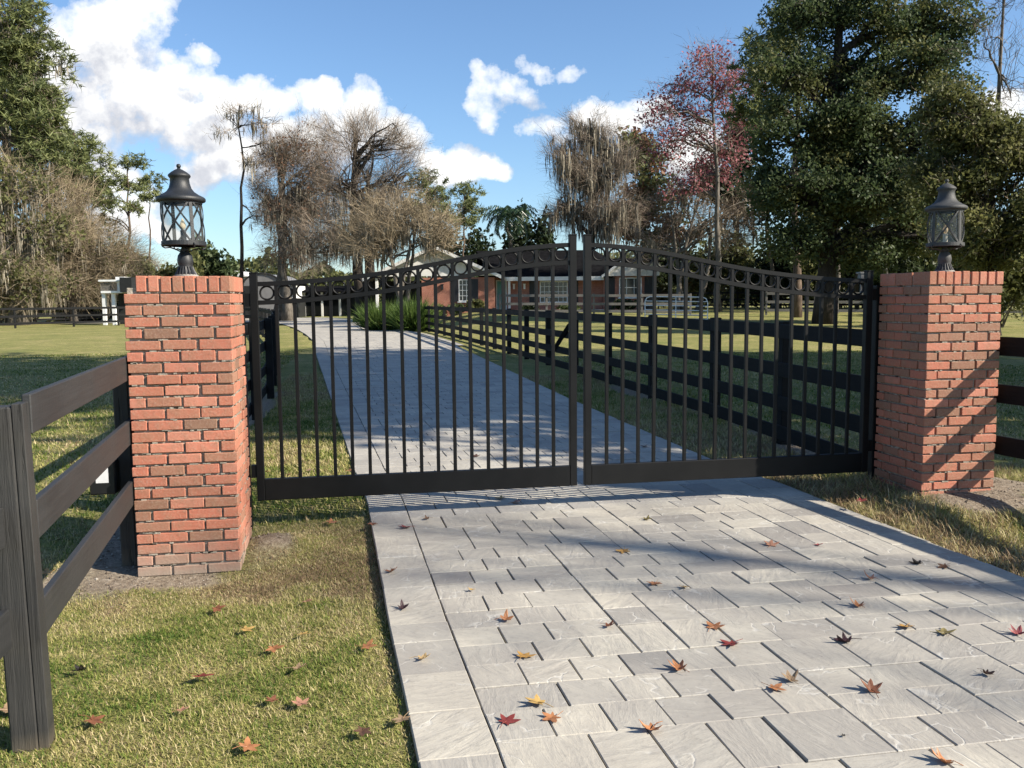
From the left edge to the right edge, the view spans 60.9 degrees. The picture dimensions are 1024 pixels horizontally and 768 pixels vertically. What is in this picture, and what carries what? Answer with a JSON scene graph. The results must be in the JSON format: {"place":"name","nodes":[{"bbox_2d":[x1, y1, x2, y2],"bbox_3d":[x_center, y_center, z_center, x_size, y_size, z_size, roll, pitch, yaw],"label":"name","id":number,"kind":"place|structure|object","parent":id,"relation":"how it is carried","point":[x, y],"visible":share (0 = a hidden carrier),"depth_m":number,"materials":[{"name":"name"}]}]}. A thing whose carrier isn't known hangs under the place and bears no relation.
{"place":"outdoors","nodes":[
{"label":"outdoors","id":0,"kind":"place"},
{"bbox_2d":[39,510,103,577],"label":"lawn grass","id":1,"kind":"structure","parent":0,"point":[82,516],"depth_m":5.96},
{"bbox_2d":[0,390,250,512],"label":"lawn grass","id":2,"kind":"structure","parent":0,"point":[99,408],"depth_m":10.23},
{"bbox_2d":[0,350,302,394],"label":"lawn grass","id":3,"kind":"structure","parent":0,"point":[77,365],"depth_m":22.02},
{"bbox_2d":[0,518,418,767],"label":"lawn grass","id":4,"kind":"structure","parent":0,"point":[261,636],"depth_m":3.83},
{"bbox_2d":[78,714,104,724],"bbox_3d":[-1.574,1.253,3.260,0.111,0.012,0.076,10,7,12],"label":"fallen leaf","id":5,"kind":"object","parent":4,"relation":"on","point":[93,720],"visible":1,"depth_m":3.26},
{"bbox_2d":[265,642,284,652],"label":"fallen leaf","id":6,"kind":"object","parent":4,"relation":"on","point":[272,648],"visible":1,"depth_m":3.95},
{"bbox_2d":[292,697,308,705],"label":"fallen leaf","id":7,"kind":"object","parent":4,"relation":"on","point":[298,701],"visible":1,"depth_m":3.39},
{"bbox_2d":[353,722,371,735],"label":"fallen leaf","id":8,"kind":"object","parent":4,"relation":"on","point":[362,731],"visible":1,"depth_m":3.15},
{"bbox_2d":[354,639,375,648],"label":"fallen leaf","id":9,"kind":"object","parent":4,"relation":"on","point":[368,644],"visible":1,"depth_m":3.95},
{"bbox_2d":[249,372,370,526],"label":"lawn grass","id":10,"kind":"structure","parent":0,"point":[287,386],"depth_m":9.31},
{"bbox_2d":[0,303,1023,767],"bbox_3d":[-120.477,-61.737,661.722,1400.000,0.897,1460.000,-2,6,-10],"label":"ground","id":11,"kind":"structure","parent":0,"point":[78,339],"depth_m":5.65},
{"bbox_2d":[15,212,63,321],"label":"evergreen bush","id":12,"kind":"object","parent":11,"relation":"on","point":[39,216],"visible":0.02,"depth_m":70.31,"materials":[{"name":"green plant"}]},
{"bbox_2d":[0,0,84,310],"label":"pine tree","id":13,"kind":"object","parent":11,"relation":"on","point":[32,106],"visible":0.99,"depth_m":66.96,"materials":[{"name":"green plant"}]},
{"bbox_2d":[0,133,100,325],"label":"mossy oak","id":14,"kind":"object","parent":11,"relation":"on","point":[28,286],"visible":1,"depth_m":64.68,"materials":[{"name":"brown plant"}]},
{"bbox_2d":[0,306,119,321],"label":"board fence","id":15,"kind":"object","parent":11,"relation":"on","point":[85,317],"visible":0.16,"depth_m":70.80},
{"bbox_2d":[0,306,126,327],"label":"board fence","id":16,"kind":"object","parent":11,"relation":"on","point":[15,316],"visible":0.48,"depth_m":59.69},
{"bbox_2d":[0,355,138,753],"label":"board fence","id":17,"kind":"object","parent":11,"relation":"on","point":[31,608],"visible":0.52,"depth_m":3.10,"materials":[{"name":"black paint"}]},
{"bbox_2d":[90,459,119,494],"bbox_3d":[-2.480,0.555,5.295,0.150,0.222,0.103,-2,6,-10],"label":"control box","id":18,"kind":"object","parent":17,"relation":"attached to","point":[107,481],"visible":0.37,"depth_m":5.25,"materials":[{"name":"black plastic"}]},
{"bbox_2d":[38,298,111,320],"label":"evergreen bush","id":19,"kind":"object","parent":11,"relation":"on","point":[88,310],"visible":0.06,"depth_m":79.14,"materials":[{"name":"green plant"}]},
{"bbox_2d":[59,248,106,320],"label":"evergreen bush","id":20,"kind":"object","parent":11,"relation":"on","point":[96,303],"visible":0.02,"depth_m":75.61,"materials":[{"name":"green plant"}]},
{"bbox_2d":[45,125,123,320],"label":"pine tree","id":21,"kind":"object","parent":11,"relation":"on","point":[86,150],"visible":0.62,"depth_m":78.06,"materials":[{"name":"green plant"}]},
{"bbox_2d":[17,149,162,321],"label":"bare oak","id":22,"kind":"object","parent":11,"relation":"on","point":[102,256],"visible":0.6,"depth_m":71.02,"materials":[{"name":"brown plant"}]},
{"bbox_2d":[98,277,135,324],"bbox_3d":[-28.901,-6.077,65.092,2.505,3.785,3.400,-1,6,0],"label":"deck hut","id":23,"kind":"object","parent":11,"relation":"on","point":[121,285],"visible":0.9,"depth_m":63.83,"materials":[{"name":"white paint"}]},
{"bbox_2d":[90,149,155,275],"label":"pine tree","id":24,"kind":"object","parent":11,"relation":"on","point":[127,163],"visible":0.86,"depth_m":74.53,"materials":[{"name":"green plant"}]},
{"bbox_2d":[106,244,176,319],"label":"bare oak","id":25,"kind":"object","parent":11,"relation":"on","point":[156,265],"visible":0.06,"depth_m":81.05,"materials":[{"name":"brown plant"}]},
{"bbox_2d":[134,170,169,258],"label":"pine tree","id":26,"kind":"object","parent":11,"relation":"on","point":[149,196],"visible":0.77,"depth_m":82.44,"materials":[{"name":"green plant"}]},
{"bbox_2d":[132,248,204,276],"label":"evergreen bush","id":27,"kind":"object","parent":11,"relation":"on","point":[170,270],"visible":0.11,"depth_m":79.32,"materials":[{"name":"green plant"}]},
{"bbox_2d":[124,276,251,576],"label":"brick pillar","id":28,"kind":"structure","parent":11,"relation":"on","point":[185,346],"depth_m":5.22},
{"bbox_2d":[156,164,206,275],"bbox_3d":[-2.040,-1.007,5.380,0.290,0.694,0.290,-2,6,-10],"label":"post lantern","id":29,"kind":"object","parent":28,"relation":"on","point":[179,192],"visible":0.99,"depth_m":5.32,"materials":[{"name":"metal"}]},
{"bbox_2d":[187,234,239,277],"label":"evergreen bush","id":30,"kind":"object","parent":11,"relation":"on","point":[215,265],"visible":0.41,"depth_m":84.46,"materials":[{"name":"green plant"}]},
{"bbox_2d":[66,317,394,331],"bbox_3d":[-24.248,-4.417,64.023,29.534,0.001,44.000,-2,6,-10],"label":"driveway bend","id":31,"kind":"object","parent":11,"relation":"on","point":[321,324],"visible":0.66,"depth_m":58.06,"materials":[{"name":"concrete"}]},
{"bbox_2d":[204,94,288,284],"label":"cypress snag","id":32,"kind":"object","parent":11,"relation":"on","point":[251,163],"visible":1,"depth_m":68.48,"materials":[{"name":"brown plant"}]},
{"bbox_2d":[240,290,252,529],"bbox_3d":[-1.876,0.213,6.107,0.060,1.735,0.068,-2,6,-10],"label":"hinge post","id":33,"kind":"object","parent":11,"relation":"on","point":[246,395],"visible":0.33,"depth_m":6.09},
{"bbox_2d":[244,234,576,500],"bbox_3d":[-0.681,-0.137,6.269,2.357,1.869,0.056,-2,6,-10],"label":"gate leaf","id":34,"kind":"object","parent":33,"relation":"attached to","point":[386,483],"visible":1,"depth_m":6.27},
{"bbox_2d":[232,736,260,751],"bbox_3d":[-0.936,1.269,3.055,0.106,0.012,0.089,8,10,-37],"label":"fallen leaf","id":35,"kind":"object","parent":11,"relation":"on","point":[247,745],"visible":1,"depth_m":3.06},
{"bbox_2d":[245,307,280,419],"bbox_3d":[-8.617,-1.603,28.591,1.858,1.640,46.239,-2,6,-18],"label":"board fence","id":36,"kind":"object","parent":11,"relation":"on","point":[268,344],"visible":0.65,"depth_m":14.21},
{"bbox_2d":[243,272,295,314],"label":"metal shed","id":37,"kind":"structure","parent":11,"relation":"on","point":[267,292],"depth_m":83.48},
{"bbox_2d":[233,100,349,320],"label":"bare oak","id":38,"kind":"object","parent":11,"relation":"on","point":[280,209],"visible":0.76,"depth_m":70.23,"materials":[{"name":"brown plant"}]},
{"bbox_2d":[291,284,305,316],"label":"white cabin","id":39,"kind":"object","parent":11,"relation":"on","point":[301,309],"visible":0.18,"depth_m":89.94,"materials":[{"name":"paint"}]},
{"bbox_2d":[302,286,354,316],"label":"dark lean to","id":40,"kind":"object","parent":11,"relation":"on","point":[339,308],"visible":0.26,"depth_m":92.60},
{"bbox_2d":[282,87,452,321],"bbox_3d":[-10.893,-13.128,64.442,13.086,17.531,9.095,1,6,16],"label":"bare oak","id":41,"kind":"object","parent":11,"relation":"on","point":[351,188],"visible":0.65,"depth_m":64.00,"materials":[{"name":"brown plant"}]},
{"bbox_2d":[343,297,411,329],"bbox_3d":[-6.970,-3.855,46.890,4.597,2.291,4.259,-2,6,-10],"label":"grass clump","id":42,"kind":"object","parent":11,"relation":"on","point":[373,313],"visible":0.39,"depth_m":46.17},
{"bbox_2d":[316,171,482,308],"bbox_3d":[-7.445,-9.007,57.286,11.287,10.623,8.001,-2,6,-10],"label":"bare tree","id":43,"kind":"object","parent":11,"relation":"on","point":[388,230],"visible":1,"depth_m":56.63,"materials":[{"name":"brown plant"}]},
{"bbox_2d":[392,711,409,722],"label":"fallen leaf","id":44,"kind":"object","parent":11,"relation":"on","point":[400,718],"visible":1,"depth_m":3.24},
{"bbox_2d":[376,292,444,331],"bbox_3d":[-5.005,-3.860,44.723,3.992,2.539,3.986,2,6,21],"label":"grass clump","id":45,"kind":"object","parent":11,"relation":"on","point":[409,319],"visible":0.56,"depth_m":44.29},
{"bbox_2d":[395,329,461,345],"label":"driveway kerb","id":46,"kind":"structure","parent":11,"relation":"on","point":[445,340],"depth_m":34.91,"materials":[{"name":"concrete"}]},
{"bbox_2d":[400,166,461,277],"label":"pine tree","id":47,"kind":"object","parent":11,"relation":"on","point":[437,192],"visible":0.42,"depth_m":80.20,"materials":[{"name":"green plant"}]},
{"bbox_2d":[302,332,566,767],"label":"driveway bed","id":48,"kind":"object","parent":11,"relation":"on","point":[442,609],"visible":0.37,"depth_m":4.31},
{"bbox_2d":[429,223,495,277],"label":"evergreen bush","id":49,"kind":"object","parent":11,"relation":"on","point":[477,244],"visible":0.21,"depth_m":90.38,"materials":[{"name":"green plant"}]},
{"bbox_2d":[448,178,487,255],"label":"pine tree","id":50,"kind":"object","parent":11,"relation":"on","point":[469,203],"visible":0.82,"depth_m":86.61,"materials":[{"name":"green plant"}]},
{"bbox_2d":[466,299,484,312],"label":"house shrub","id":51,"kind":"object","parent":11,"relation":"on","point":[476,303],"visible":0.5,"depth_m":60.16,"materials":[{"name":"green plant"}]},
{"bbox_2d":[42,246,953,312],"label":"distant wood","id":52,"kind":"object","parent":11,"relation":"on","point":[248,264],"visible":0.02,"depth_m":114.17,"materials":[{"name":"green plant"}]},
{"bbox_2d":[481,204,537,247],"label":"palm tree","id":53,"kind":"object","parent":11,"relation":"on","point":[510,214],"visible":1,"depth_m":76.16,"materials":[{"name":"green plant"}]},
{"bbox_2d":[362,247,665,315],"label":"brick house","id":54,"kind":"structure","parent":11,"relation":"on","point":[511,284],"depth_m":62.55,"materials":[{"name":"red brick"}]},
{"bbox_2d":[458,279,467,302],"bbox_3d":[-3.363,-6.583,61.614,0.996,1.630,0.170,-1,6,0],"label":"window","id":55,"kind":"structure","parent":54,"relation":"in","point":[462,283],"depth_m":61.61,"materials":[{"name":"white paint"}]},
{"bbox_2d":[497,281,505,309],"bbox_3d":[-0.766,-6.418,63.239,0.608,2.080,0.067,-1,6,0],"label":"door","id":56,"kind":"structure","parent":54,"relation":"in","point":[498,282],"depth_m":63.18,"materials":[{"name":"teal paint"}]},
{"bbox_2d":[540,281,567,302],"bbox_3d":[3.031,-6.694,63.247,2.026,1.560,0.110,-1,6,0],"label":"window","id":57,"kind":"structure","parent":54,"relation":"in","point":[561,287],"depth_m":63.22,"materials":[{"name":"glass"}]},
{"bbox_2d":[618,278,641,298],"bbox_3d":[8.500,-6.883,62.500,1.781,1.500,0.170,-1,6,0],"label":"window","id":58,"kind":"structure","parent":54,"relation":"in","point":[630,283],"depth_m":62.49,"materials":[{"name":"glass"}]},
{"bbox_2d":[501,198,556,250],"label":"evergreen bush","id":59,"kind":"object","parent":11,"relation":"on","point":[539,237],"visible":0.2,"depth_m":82.66,"materials":[{"name":"green plant"}]},
{"bbox_2d":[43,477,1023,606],"bbox_3d":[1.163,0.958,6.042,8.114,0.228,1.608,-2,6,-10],"label":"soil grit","id":60,"kind":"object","parent":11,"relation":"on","point":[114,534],"visible":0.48,"depth_m":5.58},
{"bbox_2d":[556,305,581,309],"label":"house shrub","id":61,"kind":"object","parent":11,"relation":"on","point":[562,307],"visible":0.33,"depth_m":60.11,"materials":[{"name":"green plant"}]},
{"bbox_2d":[534,92,651,258],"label":"mossy cypress","id":62,"kind":"object","parent":11,"relation":"on","point":[591,178],"visible":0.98,"depth_m":68.20,"materials":[{"name":"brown plant"}]},
{"bbox_2d":[499,294,691,314],"bbox_3d":[5.098,-4.817,54.202,11.948,1.697,0.144,0,6,7],"label":"board fence","id":63,"kind":"object","parent":11,"relation":"on","point":[598,295],"visible":0.67,"depth_m":54.03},
{"bbox_2d":[611,299,636,309],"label":"house shrub","id":64,"kind":"object","parent":11,"relation":"on","point":[628,307],"visible":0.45,"depth_m":60.11,"materials":[{"name":"green plant"}]},
{"bbox_2d":[425,306,861,453],"bbox_3d":[-0.577,-1.506,26.804,0.644,1.645,39.985,-2,6,-11],"label":"board fence","id":65,"kind":"object","parent":11,"relation":"on","point":[782,385],"visible":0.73,"depth_m":11.40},
{"bbox_2d":[605,125,708,247],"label":"oak tree","id":66,"kind":"object","parent":11,"relation":"on","point":[648,181],"visible":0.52,"depth_m":73.87,"materials":[{"name":"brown plant"}]},
{"bbox_2d":[634,239,699,307],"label":"underwood","id":67,"kind":"object","parent":11,"relation":"on","point":[662,276],"visible":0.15,"depth_m":70.54,"materials":[{"name":"green plant"}]},
{"bbox_2d":[644,296,707,318],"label":"pipe gate","id":68,"kind":"structure","parent":11,"relation":"on","point":[675,305],"depth_m":47.05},
{"bbox_2d":[615,169,768,309],"bbox_3d":[12.820,-9.973,59.539,12.227,10.310,6.420,0,6,6],"label":"bare tree","id":69,"kind":"object","parent":11,"relation":"on","point":[726,216],"visible":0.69,"depth_m":59.14,"materials":[{"name":"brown plant"}]},
{"bbox_2d":[626,25,767,311],"bbox_3d":[12.650,-13.899,57.184,11.003,18.585,6.712,-2,6,-10],"label":"red maple","id":70,"kind":"object","parent":11,"relation":"on","point":[685,86],"visible":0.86,"depth_m":56.48,"materials":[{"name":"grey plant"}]},
{"bbox_2d":[682,230,757,307],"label":"underwood","id":71,"kind":"object","parent":11,"relation":"on","point":[693,283],"visible":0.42,"depth_m":67.00,"materials":[{"name":"green plant"}]},
{"bbox_2d":[681,107,771,306],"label":"pine tree","id":72,"kind":"object","parent":11,"relation":"on","point":[744,166],"visible":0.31,"depth_m":69.89,"materials":[{"name":"green plant"}]},
{"bbox_2d":[722,152,802,308],"bbox_3d":[18.175,-10.545,61.366,7.059,11.126,6.590,-5,7,-38],"label":"tree trunk","id":73,"kind":"object","parent":11,"relation":"on","point":[758,223],"visible":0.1,"depth_m":61.18,"materials":[{"name":"brown plant"}]},
{"bbox_2d":[717,0,813,317],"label":"pine tree","id":74,"kind":"object","parent":11,"relation":"on","point":[741,104],"visible":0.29,"depth_m":48.75,"materials":[{"name":"green plant"}]},
{"bbox_2d":[742,221,815,307],"bbox_3d":[20.546,-8.929,65.473,6.745,6.900,4.697,-2,6,-10],"label":"underwood","id":75,"kind":"object","parent":11,"relation":"on","point":[764,265],"visible":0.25,"depth_m":64.28,"materials":[{"name":"green plant"}]},
{"bbox_2d":[791,256,846,308],"bbox_3d":[21.032,-7.541,59.642,4.219,5.275,2.932,-2,6,-10],"label":"underwood","id":76,"kind":"object","parent":11,"relation":"on","point":[810,270],"visible":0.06,"depth_m":59.10,"materials":[{"name":"green plant"}]},
{"bbox_2d":[799,173,873,313],"bbox_3d":[20.037,-9.486,53.365,6.081,10.946,6.586,-4,7,-35],"label":"tree trunk","id":77,"kind":"object","parent":11,"relation":"on","point":[837,270],"depth_m":53.71,"materials":[{"name":"brown plant"}]},
{"bbox_2d":[658,291,1021,308],"bbox_3d":[28.251,-5.780,61.807,35.462,1.881,0.597,1,6,15],"label":"board fence","id":78,"kind":"object","parent":11,"relation":"on","point":[737,299],"visible":0.19,"depth_m":64.71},
{"bbox_2d":[808,222,871,307],"bbox_3d":[24.202,-9.129,63.454,7.050,7.398,5.067,0,6,3],"label":"underwood","id":79,"kind":"object","parent":11,"relation":"on","point":[850,276],"visible":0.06,"depth_m":62.79,"materials":[{"name":"green plant"}]},
{"bbox_2d":[841,221,877,308],"bbox_3d":[23.385,-10.554,59.026,6.555,11.574,6.510,-2,6,-10],"label":"tree trunk","id":80,"kind":"object","parent":11,"relation":"on","point":[856,289],"depth_m":59.52,"materials":[{"name":"brown plant"}]},
{"bbox_2d":[731,0,996,323],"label":"oak tree","id":81,"kind":"object","parent":11,"relation":"on","point":[850,145],"visible":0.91,"depth_m":42.07,"materials":[{"name":"green plant"}]},
{"bbox_2d":[867,286,882,478],"bbox_3d":[2.897,0.087,6.955,0.060,1.735,0.068,-2,6,-10],"label":"hinge post","id":82,"kind":"object","parent":11,"relation":"on","point":[875,339],"visible":0.66,"depth_m":6.92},
{"bbox_2d":[583,234,876,484],"bbox_3d":[1.699,-0.200,6.691,2.367,1.869,0.056,-2,6,-10],"label":"gate leaf","id":83,"kind":"object","parent":82,"relation":"attached to","point":[698,468],"visible":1,"depth_m":6.68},
{"bbox_2d":[765,292,1023,316],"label":"board fence","id":84,"kind":"object","parent":11,"relation":"on","point":[810,310],"visible":0.13,"depth_m":51.71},
{"bbox_2d":[858,239,937,291],"bbox_3d":[25.858,-7.410,57.760,5.447,5.527,4.342,-2,6,-10],"label":"underwood","id":85,"kind":"object","parent":11,"relation":"on","point":[911,266],"visible":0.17,"depth_m":56.66,"materials":[{"name":"green plant"}]},
{"bbox_2d":[864,207,1012,269],"bbox_3d":[29.741,-9.510,59.820,13.404,9.018,6.294,-2,6,-10],"label":"oak tree","id":86,"kind":"object","parent":11,"relation":"on","point":[955,224],"visible":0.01,"depth_m":59.10,"materials":[{"name":"green plant"}]},
{"bbox_2d":[874,271,1003,495],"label":"brick pillar","id":87,"kind":"structure","parent":11,"relation":"on","point":[938,354],"depth_m":6.40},
{"bbox_2d":[925,179,967,271],"bbox_3d":[3.246,-1.182,6.519,0.290,0.694,0.290,-2,6,-10],"label":"post lantern","id":88,"kind":"object","parent":87,"relation":"on","point":[946,201],"visible":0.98,"depth_m":6.47,"materials":[{"name":"black metal"}]},
{"bbox_2d":[886,69,1023,335],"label":"oak tree","id":89,"kind":"object","parent":11,"relation":"on","point":[990,140],"visible":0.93,"depth_m":33.06,"materials":[{"name":"green plant"}]},
{"bbox_2d":[939,0,1023,270],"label":"bare tree","id":90,"kind":"object","parent":11,"relation":"on","point":[1001,80],"visible":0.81,"depth_m":34.97,"materials":[{"name":"plant"}]},
{"bbox_2d":[952,257,1023,311],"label":"underwood","id":91,"kind":"object","parent":11,"relation":"on","point":[957,268],"visible":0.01,"depth_m":49.71,"materials":[{"name":"green plant"}]},
{"bbox_2d":[959,235,1023,327],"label":"underwood","id":92,"kind":"object","parent":11,"relation":"on","point":[1013,288],"visible":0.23,"depth_m":39.31,"materials":[{"name":"green plant"}]},
{"bbox_2d":[993,337,1023,458],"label":"board fence","id":93,"kind":"object","parent":11,"relation":"on","point":[1011,395],"depth_m":6.41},
{"bbox_2d":[0,0,1023,297],"label":"sky","id":94,"kind":"structure","parent":0,"point":[484,76],"materials":[{"name":"blue"}]},
{"bbox_2d":[303,331,1023,767],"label":"driveway","id":95,"kind":"structure","parent":0,"point":[579,579],"depth_m":4.32,"materials":[{"name":"stone"}]},
{"bbox_2d":[494,609,512,619],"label":"fallen leaf","id":96,"kind":"object","parent":95,"relation":"on","point":[505,617],"visible":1,"depth_m":4.23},
{"bbox_2d":[498,714,520,727],"bbox_3d":[-0.025,1.235,3.203,0.100,0.014,0.079,-4,7,-35],"label":"fallen leaf","id":97,"kind":"object","parent":95,"relation":"on","point":[507,720],"visible":1,"depth_m":3.20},
{"bbox_2d":[516,651,535,659],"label":"fallen leaf","id":98,"kind":"object","parent":95,"relation":"on","point":[525,655],"visible":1,"depth_m":3.79,"materials":[{"name":"plant"}]},
{"bbox_2d":[525,694,552,706],"bbox_3d":[0.106,1.219,3.345,0.120,0.017,0.093,10,0,17],"label":"fallen leaf","id":99,"kind":"object","parent":95,"relation":"on","point":[537,700],"visible":1,"depth_m":3.36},
{"bbox_2d":[542,711,562,722],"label":"fallen leaf","id":100,"kind":"object","parent":95,"relation":"on","point":[552,717],"visible":1,"depth_m":3.23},
{"bbox_2d":[639,720,662,729],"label":"fallen leaf","id":101,"kind":"object","parent":95,"relation":"on","point":[650,727],"visible":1,"depth_m":3.14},
{"bbox_2d":[667,659,688,671],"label":"fallen leaf","id":102,"kind":"object","parent":95,"relation":"on","point":[676,666],"visible":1,"depth_m":3.65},
{"bbox_2d":[706,621,723,630],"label":"fallen leaf","id":103,"kind":"object","parent":95,"relation":"on","point":[714,626],"visible":1,"depth_m":4.10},
{"bbox_2d":[761,682,784,690],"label":"fallen leaf","id":104,"kind":"object","parent":95,"relation":"on","point":[776,686],"visible":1,"depth_m":3.46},
{"bbox_2d":[782,669,797,683],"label":"fallen leaf","id":105,"kind":"object","parent":95,"relation":"on","point":[788,676],"visible":1,"depth_m":3.54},
{"bbox_2d":[833,632,859,642],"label":"fallen leaf","id":106,"kind":"object","parent":95,"relation":"on","point":[844,638],"visible":1,"depth_m":3.92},
{"bbox_2d":[860,678,882,697],"bbox_3d":[1.416,1.197,3.418,0.089,0.038,0.116,12,23,-1],"label":"fallen leaf","id":107,"kind":"object","parent":95,"relation":"on","point":[870,686],"visible":1,"depth_m":3.44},
{"bbox_2d":[931,748,963,765],"bbox_3d":[1.448,1.248,2.894,0.114,0.033,0.076,18,1,21],"label":"fallen leaf","id":108,"kind":"object","parent":95,"relation":"on","point":[938,755],"visible":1,"depth_m":2.90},
{"bbox_2d":[1010,624,1023,634],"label":"fallen leaf","id":109,"kind":"object","parent":95,"relation":"on","point":[1018,631],"visible":1,"depth_m":4.00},
{"bbox_2d":[523,372,858,482],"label":"lawn grass","id":110,"kind":"structure","parent":0,"point":[595,384],"depth_m":11.09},
{"bbox_2d":[556,349,1023,464],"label":"lawn grass","id":111,"kind":"structure","parent":0,"point":[809,361],"depth_m":16.39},
{"bbox_2d":[767,460,1023,576],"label":"lawn grass","id":112,"kind":"structure","parent":0,"point":[1011,473],"depth_m":5.98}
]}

